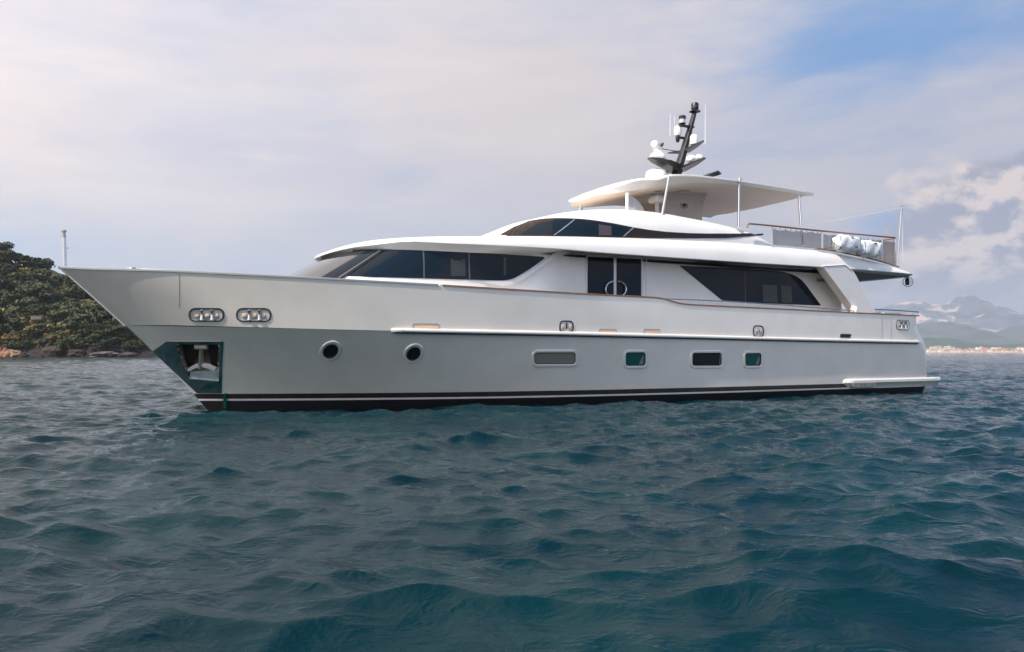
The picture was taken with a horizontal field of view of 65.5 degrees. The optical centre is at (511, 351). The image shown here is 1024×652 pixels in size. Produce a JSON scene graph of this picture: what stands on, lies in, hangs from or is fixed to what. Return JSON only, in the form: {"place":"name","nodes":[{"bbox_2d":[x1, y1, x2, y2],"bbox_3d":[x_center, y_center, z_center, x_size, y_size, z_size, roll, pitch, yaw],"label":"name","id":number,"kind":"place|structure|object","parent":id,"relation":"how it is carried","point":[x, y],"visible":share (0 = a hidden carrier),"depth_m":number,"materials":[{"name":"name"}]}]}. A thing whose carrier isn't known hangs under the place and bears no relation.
{"place":"outdoors","nodes":[
{"label":"outdoors","id":0,"kind":"place"},
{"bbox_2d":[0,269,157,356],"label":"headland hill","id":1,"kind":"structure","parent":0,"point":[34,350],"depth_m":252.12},
{"bbox_2d":[0,298,6,307],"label":"evergreen oak","id":2,"kind":"object","parent":1,"relation":"on","point":[2,302],"visible":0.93,"depth_m":262.02,"materials":[{"name":"green plant"}]},
{"bbox_2d":[0,324,7,335],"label":"evergreen oak","id":3,"kind":"object","parent":1,"relation":"on","point":[3,328],"visible":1,"depth_m":257.44,"materials":[{"name":"green plant"}]},
{"bbox_2d":[0,277,11,289],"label":"evergreen oak","id":4,"kind":"object","parent":1,"relation":"on","point":[4,283],"visible":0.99,"depth_m":271.78,"materials":[{"name":"green plant"}]},
{"bbox_2d":[0,335,12,346],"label":"olive shrub","id":5,"kind":"object","parent":1,"relation":"on","point":[5,337],"visible":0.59,"depth_m":253.72,"materials":[{"name":"green plant"}]},
{"bbox_2d":[0,241,14,250],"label":"evergreen oak","id":6,"kind":"object","parent":1,"relation":"on","point":[5,245],"visible":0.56,"depth_m":297.35,"materials":[{"name":"green plant"}]},
{"bbox_2d":[0,290,15,303],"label":"evergreen oak","id":7,"kind":"object","parent":1,"relation":"on","point":[8,299],"visible":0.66,"depth_m":266.33,"materials":[{"name":"green plant"}]},
{"bbox_2d":[0,249,16,264],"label":"evergreen oak","id":8,"kind":"object","parent":1,"relation":"on","point":[6,255],"visible":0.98,"depth_m":294.53,"materials":[{"name":"green plant"}]},
{"bbox_2d":[0,263,17,276],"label":"evergreen oak","id":9,"kind":"object","parent":1,"relation":"on","point":[6,269],"visible":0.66,"depth_m":285.56,"materials":[{"name":"green plant"}]},
{"bbox_2d":[2,340,18,348],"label":"evergreen oak","id":10,"kind":"object","parent":1,"relation":"on","point":[9,345],"visible":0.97,"depth_m":252.32,"materials":[{"name":"green plant"}]},
{"bbox_2d":[3,262,21,267],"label":"broom bush","id":11,"kind":"object","parent":1,"relation":"on","point":[15,264],"visible":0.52,"depth_m":299.04,"materials":[{"name":"yellow plant"}]},
{"bbox_2d":[0,280,26,291],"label":"evergreen oak","id":12,"kind":"object","parent":1,"relation":"on","point":[12,285],"visible":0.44,"depth_m":275.36,"materials":[{"name":"green plant"}]},
{"bbox_2d":[3,303,24,308],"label":"evergreen oak","id":13,"kind":"object","parent":1,"relation":"on","point":[8,305],"visible":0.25,"depth_m":262.26,"materials":[{"name":"green plant"}]},
{"bbox_2d":[3,292,25,305],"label":"evergreen oak","id":14,"kind":"object","parent":1,"relation":"on","point":[17,296],"visible":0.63,"depth_m":266.25,"materials":[{"name":"green plant"}]},
{"bbox_2d":[2,313,29,331],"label":"evergreen oak","id":15,"kind":"object","parent":1,"relation":"on","point":[10,319],"visible":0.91,"depth_m":255.18,"materials":[{"name":"green plant"}]},
{"bbox_2d":[0,306,31,326],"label":"evergreen oak","id":16,"kind":"object","parent":1,"relation":"on","point":[12,310],"visible":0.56,"depth_m":259.17,"materials":[{"name":"green plant"}]},
{"bbox_2d":[13,341,25,349],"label":"evergreen oak","id":17,"kind":"object","parent":1,"relation":"on","point":[17,343],"visible":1,"depth_m":252.37,"materials":[{"name":"green plant"}]},
{"bbox_2d":[8,271,33,281],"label":"evergreen oak","id":18,"kind":"object","parent":1,"relation":"on","point":[21,276],"visible":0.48,"depth_m":282.48,"materials":[{"name":"green plant"}]},
{"bbox_2d":[14,330,27,338],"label":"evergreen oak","id":19,"kind":"object","parent":1,"relation":"on","point":[19,332],"visible":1,"depth_m":254.18,"materials":[{"name":"green plant"}]},
{"bbox_2d":[15,320,30,330],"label":"evergreen oak","id":20,"kind":"object","parent":1,"relation":"on","point":[22,323],"visible":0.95,"depth_m":255.47,"materials":[{"name":"green plant"}]},
{"bbox_2d":[16,267,29,271],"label":"olive shrub","id":21,"kind":"object","parent":1,"relation":"on","point":[20,269],"visible":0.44,"depth_m":296.51,"materials":[{"name":"green plant"}]},
{"bbox_2d":[10,255,37,267],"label":"umbrella pine","id":22,"kind":"object","parent":1,"relation":"on","point":[14,258],"visible":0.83,"depth_m":300.60,"materials":[{"name":"green plant"}]},
{"bbox_2d":[17,340,33,350],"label":"evergreen oak","id":23,"kind":"object","parent":1,"relation":"on","point":[28,345],"visible":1,"depth_m":253.05,"materials":[{"name":"green plant"}]},
{"bbox_2d":[15,258,41,268],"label":"evergreen oak","id":24,"kind":"object","parent":1,"relation":"on","point":[30,264],"visible":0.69,"depth_m":300.83,"materials":[{"name":"green plant"}]},
{"bbox_2d":[18,271,38,279],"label":"evergreen oak","id":25,"kind":"object","parent":1,"relation":"on","point":[32,274],"visible":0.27,"depth_m":288.69,"materials":[{"name":"green plant"}]},
{"bbox_2d":[18,317,38,324],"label":"olive shrub","id":26,"kind":"object","parent":1,"relation":"on","point":[30,321],"visible":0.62,"depth_m":258.63,"materials":[{"name":"green plant"}]},
{"bbox_2d":[13,297,44,317],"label":"evergreen oak","id":27,"kind":"object","parent":1,"relation":"on","point":[21,302],"visible":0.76,"depth_m":261.66,"materials":[{"name":"green plant"}]},
{"bbox_2d":[18,330,39,339],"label":"evergreen oak","id":28,"kind":"object","parent":1,"relation":"on","point":[32,334],"visible":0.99,"depth_m":253.94,"materials":[{"name":"green plant"}]},
{"bbox_2d":[14,281,48,287],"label":"evergreen oak","id":29,"kind":"object","parent":1,"relation":"on","point":[29,283],"visible":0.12,"depth_m":277.08,"materials":[{"name":"green plant"}]},
{"bbox_2d":[15,282,53,303],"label":"evergreen oak","id":30,"kind":"object","parent":1,"relation":"on","point":[27,290],"visible":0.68,"depth_m":272.54,"materials":[{"name":"green plant"}]},
{"bbox_2d":[22,303,47,315],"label":"evergreen oak","id":31,"kind":"object","parent":1,"relation":"on","point":[35,311],"visible":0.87,"depth_m":261.44,"materials":[{"name":"green plant"}]},
{"bbox_2d":[23,324,46,331],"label":"olive shrub","id":32,"kind":"object","parent":1,"relation":"on","point":[30,327],"visible":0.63,"depth_m":254.33,"materials":[{"name":"green plant"}]},
{"bbox_2d":[31,316,42,320],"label":"terrace wall","id":33,"kind":"structure","parent":1,"relation":"on","point":[36,318],"depth_m":255.65,"materials":[{"name":"grey stone"}]},
{"bbox_2d":[25,268,51,280],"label":"evergreen oak","id":34,"kind":"object","parent":1,"relation":"on","point":[44,271],"visible":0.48,"depth_m":292.17,"materials":[{"name":"green plant"}]},
{"bbox_2d":[33,322,45,336],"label":"evergreen oak","id":35,"kind":"object","parent":1,"relation":"on","point":[41,325],"visible":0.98,"depth_m":254.74,"materials":[{"name":"green plant"}]},
{"bbox_2d":[36,338,47,345],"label":"evergreen oak","id":36,"kind":"object","parent":1,"relation":"on","point":[40,341],"visible":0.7,"depth_m":250.70,"materials":[{"name":"green plant"}]},
{"bbox_2d":[35,272,49,281],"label":"evergreen oak","id":37,"kind":"object","parent":1,"relation":"on","point":[41,274],"visible":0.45,"depth_m":291.09,"materials":[{"name":"green plant"}]},
{"bbox_2d":[33,257,56,274],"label":"evergreen oak","id":38,"kind":"object","parent":1,"relation":"on","point":[47,263],"visible":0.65,"depth_m":305.49,"materials":[{"name":"green plant"}]},
{"bbox_2d":[36,315,55,324],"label":"evergreen oak","id":39,"kind":"object","parent":1,"relation":"on","point":[47,319],"visible":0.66,"depth_m":259.17,"materials":[{"name":"green plant"}]},
{"bbox_2d":[39,326,52,333],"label":"evergreen oak","id":40,"kind":"object","parent":1,"relation":"on","point":[46,330],"visible":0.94,"depth_m":254.60,"materials":[{"name":"green plant"}]},
{"bbox_2d":[41,303,58,312],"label":"evergreen oak","id":41,"kind":"object","parent":1,"relation":"on","point":[48,307],"visible":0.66,"depth_m":267.61,"materials":[{"name":"green plant"}]},
{"bbox_2d":[43,333,56,343],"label":"evergreen oak","id":42,"kind":"object","parent":1,"relation":"on","point":[46,339],"visible":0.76,"depth_m":250.96,"materials":[{"name":"green plant"}]},
{"bbox_2d":[41,278,61,288],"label":"evergreen oak","id":43,"kind":"object","parent":1,"relation":"on","point":[56,283],"visible":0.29,"depth_m":295.59,"materials":[{"name":"green plant"}]},
{"bbox_2d":[38,290,65,303],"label":"evergreen oak","id":44,"kind":"object","parent":1,"relation":"on","point":[51,297],"visible":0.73,"depth_m":273.86,"materials":[{"name":"green plant"}]},
{"bbox_2d":[46,338,57,345],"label":"evergreen oak","id":45,"kind":"object","parent":1,"relation":"on","point":[51,342],"visible":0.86,"depth_m":249.47,"materials":[{"name":"green plant"}]},
{"bbox_2d":[47,274,56,281],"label":"olive shrub","id":46,"kind":"object","parent":1,"relation":"on","point":[52,279],"visible":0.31,"depth_m":297.32,"materials":[{"name":"green plant"}]},
{"bbox_2d":[47,334,60,338],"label":"olive shrub","id":47,"kind":"object","parent":1,"relation":"on","point":[52,336],"visible":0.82,"depth_m":249.90,"materials":[{"name":"green plant"}]},
{"bbox_2d":[47,308,69,321],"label":"evergreen oak","id":48,"kind":"object","parent":1,"relation":"on","point":[58,315],"visible":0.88,"depth_m":262.10,"materials":[{"name":"green plant"}]},
{"bbox_2d":[53,339,65,347],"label":"evergreen oak","id":49,"kind":"object","parent":1,"relation":"on","point":[60,343],"visible":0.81,"depth_m":247.39,"materials":[{"name":"green plant"}]},
{"bbox_2d":[53,325,65,330],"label":"evergreen oak","id":50,"kind":"object","parent":1,"relation":"on","point":[55,328],"visible":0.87,"depth_m":251.75,"materials":[{"name":"green plant"}]},
{"bbox_2d":[57,330,64,337],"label":"evergreen oak","id":51,"kind":"object","parent":1,"relation":"on","point":[60,332],"visible":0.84,"depth_m":249.47,"materials":[{"name":"green plant"}]},
{"bbox_2d":[52,274,74,284],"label":"evergreen oak","id":52,"kind":"object","parent":1,"relation":"on","point":[62,277],"visible":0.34,"depth_m":302.39,"materials":[{"name":"green plant"}]},
{"bbox_2d":[57,277,71,287],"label":"evergreen oak","id":53,"kind":"object","parent":1,"relation":"on","point":[66,282],"visible":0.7,"depth_m":302.37,"materials":[{"name":"green plant"}]},
{"bbox_2d":[62,337,72,349],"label":"evergreen oak","id":54,"kind":"object","parent":1,"relation":"on","point":[68,343],"visible":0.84,"depth_m":246.71,"materials":[{"name":"green plant"}]},
{"bbox_2d":[51,301,84,309],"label":"evergreen oak","id":55,"kind":"object","parent":1,"relation":"on","point":[59,304],"visible":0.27,"depth_m":271.89,"materials":[{"name":"green plant"}]},
{"bbox_2d":[59,304,77,313],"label":"evergreen oak","id":56,"kind":"object","parent":1,"relation":"on","point":[70,306],"visible":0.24,"depth_m":267.50,"materials":[{"name":"green plant"}]},
{"bbox_2d":[63,329,76,333],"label":"olive shrub","id":57,"kind":"object","parent":1,"relation":"on","point":[68,330],"visible":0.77,"depth_m":250.55,"materials":[{"name":"green plant"}]},
{"bbox_2d":[59,287,84,300],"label":"evergreen oak","id":58,"kind":"object","parent":1,"relation":"on","point":[72,292],"visible":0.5,"depth_m":286.51,"materials":[{"name":"green plant"}]},
{"bbox_2d":[2,267,142,349],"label":"ground cover","id":59,"kind":"object","parent":1,"relation":"on","point":[137,345],"visible":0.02,"depth_m":252.78,"materials":[{"name":"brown plant"}]},
{"bbox_2d":[66,297,79,302],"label":"evergreen oak","id":60,"kind":"object","parent":1,"relation":"on","point":[73,299],"visible":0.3,"depth_m":284.38,"materials":[{"name":"green plant"}]},
{"bbox_2d":[60,312,88,328],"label":"evergreen oak","id":61,"kind":"object","parent":1,"relation":"on","point":[70,320],"visible":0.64,"depth_m":251.32,"materials":[{"name":"green plant"}]},
{"bbox_2d":[68,335,81,348],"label":"evergreen oak","id":62,"kind":"object","parent":1,"relation":"on","point":[75,338],"visible":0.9,"depth_m":246.35,"materials":[{"name":"green plant"}]},
{"bbox_2d":[70,284,86,293],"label":"evergreen oak","id":63,"kind":"object","parent":1,"relation":"on","point":[77,287],"visible":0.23,"depth_m":301.66,"materials":[{"name":"green plant"}]},
{"bbox_2d":[68,308,90,317],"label":"evergreen oak","id":64,"kind":"object","parent":1,"relation":"on","point":[76,312],"visible":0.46,"depth_m":254.16,"materials":[{"name":"green plant"}]},
{"bbox_2d":[73,322,91,330],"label":"evergreen oak","id":65,"kind":"object","parent":1,"relation":"on","point":[83,325],"visible":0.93,"depth_m":250.26,"materials":[{"name":"green plant"}]},
{"bbox_2d":[76,328,92,337],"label":"evergreen oak","id":66,"kind":"object","parent":1,"relation":"on","point":[83,332],"visible":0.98,"depth_m":248.55,"materials":[{"name":"green plant"}]},
{"bbox_2d":[75,338,94,349],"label":"evergreen oak","id":67,"kind":"object","parent":1,"relation":"on","point":[85,343],"visible":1,"depth_m":246.69,"materials":[{"name":"green plant"}]},
{"bbox_2d":[81,300,99,307],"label":"evergreen oak","id":68,"kind":"object","parent":1,"relation":"on","point":[88,303],"visible":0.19,"depth_m":261.36,"materials":[{"name":"green plant"}]},
{"bbox_2d":[78,313,103,324],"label":"evergreen oak","id":69,"kind":"object","parent":1,"relation":"on","point":[89,318],"visible":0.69,"depth_m":252.85,"materials":[{"name":"green plant"}]},
{"bbox_2d":[84,334,100,343],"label":"evergreen oak","id":70,"kind":"object","parent":1,"relation":"on","point":[92,336],"visible":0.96,"depth_m":247.87,"materials":[{"name":"green plant"}]},
{"bbox_2d":[87,343,104,351],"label":"shore rock","id":71,"kind":"object","parent":1,"relation":"on","point":[91,347],"visible":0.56,"depth_m":247.36,"materials":[{"name":"stone"}]},
{"bbox_2d":[88,304,109,322],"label":"evergreen oak","id":72,"kind":"object","parent":1,"relation":"on","point":[100,312],"visible":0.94,"depth_m":253.36,"materials":[{"name":"green plant"}]},
{"bbox_2d":[95,342,104,349],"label":"evergreen oak","id":73,"kind":"object","parent":1,"relation":"on","point":[98,344],"visible":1,"depth_m":247.26,"materials":[{"name":"green plant"}]},
{"bbox_2d":[95,329,111,339],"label":"evergreen oak","id":74,"kind":"object","parent":1,"relation":"on","point":[105,333],"visible":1,"depth_m":249.73,"materials":[{"name":"green plant"}]},
{"bbox_2d":[96,339,112,350],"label":"evergreen oak","id":75,"kind":"object","parent":1,"relation":"on","point":[107,342],"visible":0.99,"depth_m":247.68,"materials":[{"name":"green plant"}]},
{"bbox_2d":[103,323,112,329],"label":"evergreen oak","id":76,"kind":"object","parent":1,"relation":"on","point":[106,326],"visible":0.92,"depth_m":250.84,"materials":[{"name":"green plant"}]},
{"bbox_2d":[103,319,117,324],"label":"evergreen oak","id":77,"kind":"object","parent":1,"relation":"on","point":[111,322],"visible":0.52,"depth_m":252.13,"materials":[{"name":"green plant"}]},
{"bbox_2d":[107,313,120,323],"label":"evergreen oak","id":78,"kind":"object","parent":1,"relation":"on","point":[113,319],"visible":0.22,"depth_m":253.44,"materials":[{"name":"green plant"}]},
{"bbox_2d":[108,337,119,345],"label":"evergreen oak","id":79,"kind":"object","parent":1,"relation":"on","point":[113,339],"visible":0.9,"depth_m":249.75,"materials":[{"name":"green plant"}]},
{"bbox_2d":[109,325,129,342],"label":"evergreen oak","id":80,"kind":"object","parent":1,"relation":"on","point":[119,332],"visible":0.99,"depth_m":250.77,"materials":[{"name":"green plant"}]},
{"bbox_2d":[121,334,132,341],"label":"evergreen oak","id":81,"kind":"object","parent":1,"relation":"on","point":[126,337],"visible":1,"depth_m":251.90,"materials":[{"name":"green plant"}]},
{"bbox_2d":[121,341,136,351],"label":"evergreen oak","id":82,"kind":"object","parent":1,"relation":"on","point":[125,345],"visible":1,"depth_m":250.25,"materials":[{"name":"green plant"}]},
{"bbox_2d":[0,352,1023,651],"bbox_3d":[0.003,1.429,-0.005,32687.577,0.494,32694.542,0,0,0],"label":"sea","id":83,"kind":"structure","parent":0,"point":[150,504],"depth_m":6.87,"materials":[{"name":"liquid"}]},
{"bbox_2d":[0,347,8,356],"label":"shore rock","id":84,"kind":"object","parent":83,"relation":"in","point":[3,349],"visible":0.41,"depth_m":241.79,"materials":[{"name":"stone"}]},
{"bbox_2d":[2,349,21,356],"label":"shore rock","id":85,"kind":"object","parent":83,"relation":"in","point":[10,353],"visible":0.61,"depth_m":240.75,"materials":[{"name":"stone"}]},
{"bbox_2d":[14,353,29,356],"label":"shore rock","id":86,"kind":"object","parent":83,"relation":"in","point":[22,355],"visible":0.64,"depth_m":241.92,"materials":[{"name":"stone"}]},
{"bbox_2d":[40,346,63,356],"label":"shore rock","id":87,"kind":"object","parent":83,"relation":"in","point":[52,351],"visible":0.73,"depth_m":245.26,"materials":[{"name":"stone"}]},
{"bbox_2d":[67,349,86,356],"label":"shore rock","id":88,"kind":"object","parent":83,"relation":"in","point":[77,353],"visible":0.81,"depth_m":245.39,"materials":[{"name":"stone"}]},
{"bbox_2d":[89,351,118,356],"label":"shore rock","id":89,"kind":"object","parent":83,"relation":"in","point":[106,354],"visible":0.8,"depth_m":244.32,"materials":[{"name":"stone"}]},
{"bbox_2d":[117,352,138,356],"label":"shore rock","id":90,"kind":"object","parent":83,"relation":"in","point":[128,354],"visible":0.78,"depth_m":245.22,"materials":[{"name":"stone"}]},
{"bbox_2d":[58,102,940,411],"bbox_3d":[1.823,-3.155,25.281,28.220,11.010,7.054,0,0,-28],"label":"motor yacht","id":91,"kind":"object","parent":83,"relation":"on","point":[662,292],"visible":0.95,"depth_m":21.60,"materials":[{"name":"silver metal"}]},
{"bbox_2d":[187,344,218,380],"bbox_3d":[-7.655,0.280,19.622,0.808,0.972,0.658,0,0,0],"label":"anchor","id":92,"kind":"object","parent":91,"relation":"attached to","point":[211,372],"visible":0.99,"depth_m":19.71,"materials":[{"name":"metal"}]},
{"bbox_2d":[347,249,543,280],"bbox_3d":[-1.938,-2.272,20.589,6.039,0.842,0.960,0,0,-14],"label":"cabin window","id":93,"kind":"structure","parent":91,"relation":"in","point":[389,263],"depth_m":20.33,"materials":[{"name":"black glass"}]},
{"bbox_2d":[532,350,577,366],"bbox_3d":[1.151,0.165,21.328,1.393,0.462,0.182,0,0,-24],"label":"hull window","id":94,"kind":"structure","parent":91,"relation":"in","point":[540,358],"depth_m":21.31,"materials":[{"name":"grey glass"}]},
{"bbox_2d":[586,255,642,295],"bbox_3d":[2.975,-1.885,23.009,2.048,1.810,0.162,0,0,-28],"label":"side door","id":95,"kind":"structure","parent":91,"relation":"in","point":[614,275],"depth_m":23.02,"materials":[{"name":"black glass"}]},
{"bbox_2d":[500,218,762,237],"bbox_3d":[4.014,-3.523,23.714,8.729,0.549,1.325,0,0,-16],"label":"flybridge window","id":96,"kind":"structure","parent":91,"relation":"in","point":[574,227],"depth_m":22.66,"materials":[{"name":"black glass"}]},
{"bbox_2d":[623,350,647,367],"bbox_3d":[3.474,0.196,22.404,0.838,0.525,0.139,0,0,-26],"label":"hull window","id":97,"kind":"structure","parent":91,"relation":"in","point":[631,358],"depth_m":22.39,"materials":[{"name":"glass"}]},
{"bbox_2d":[690,350,722,367],"bbox_3d":[5.764,0.213,23.561,1.279,0.533,0.108,0,0,-28],"label":"hull window","id":98,"kind":"structure","parent":91,"relation":"in","point":[698,358],"depth_m":23.54,"materials":[{"name":"glass"}]},
{"bbox_2d":[680,266,820,305],"bbox_3d":[7.788,-2.126,25.622,6.064,1.100,0.079,0,0,-28],"label":"salon window","id":99,"kind":"structure","parent":91,"relation":"in","point":[728,284],"depth_m":25.60,"materials":[{"name":"black glass"}]},
{"bbox_2d":[743,351,762,367],"bbox_3d":[7.392,0.227,24.424,0.820,0.532,0.099,0,0,-28],"label":"hull window","id":100,"kind":"structure","parent":91,"relation":"in","point":[751,359],"depth_m":24.40,"materials":[{"name":"glass"}]},
{"bbox_2d":[831,234,861,252],"bbox_3d":[11.255,-3.632,26.784,1.237,0.634,0.478,0,0,-28],"label":"wrapped bundle","id":101,"kind":"object","parent":91,"relation":"on","point":[841,243],"visible":1,"depth_m":26.55,"materials":[{"name":"white"}]},
{"bbox_2d":[856,240,882,257],"bbox_3d":[12.264,-3.531,27.323,1.130,0.622,0.490,0,0,-28],"label":"wrapped bundle","id":102,"kind":"object","parent":91,"relation":"on","point":[869,248],"visible":0.87,"depth_m":27.10,"materials":[{"name":"white"}]},
{"bbox_2d":[0,0,1023,312],"label":"sky","id":103,"kind":"structure","parent":0,"point":[269,137],"materials":[{"name":"blue"}]},
{"bbox_2d":[873,295,1023,332],"bbox_3d":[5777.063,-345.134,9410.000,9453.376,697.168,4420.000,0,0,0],"label":"mountains","id":104,"kind":"structure","parent":0,"point":[975,312],"depth_m":9180.40,"materials":[{"name":"stone"}]},
{"bbox_2d":[916,322,1023,344],"bbox_3d":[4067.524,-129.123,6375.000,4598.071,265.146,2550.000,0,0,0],"label":"hills","id":105,"kind":"structure","parent":0,"point":[1009,335],"depth_m":6172.07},
{"bbox_2d":[921,337,1023,348],"bbox_3d":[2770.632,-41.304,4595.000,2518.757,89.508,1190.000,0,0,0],"label":"hills","id":106,"kind":"structure","parent":0,"point":[942,342],"depth_m":4505.66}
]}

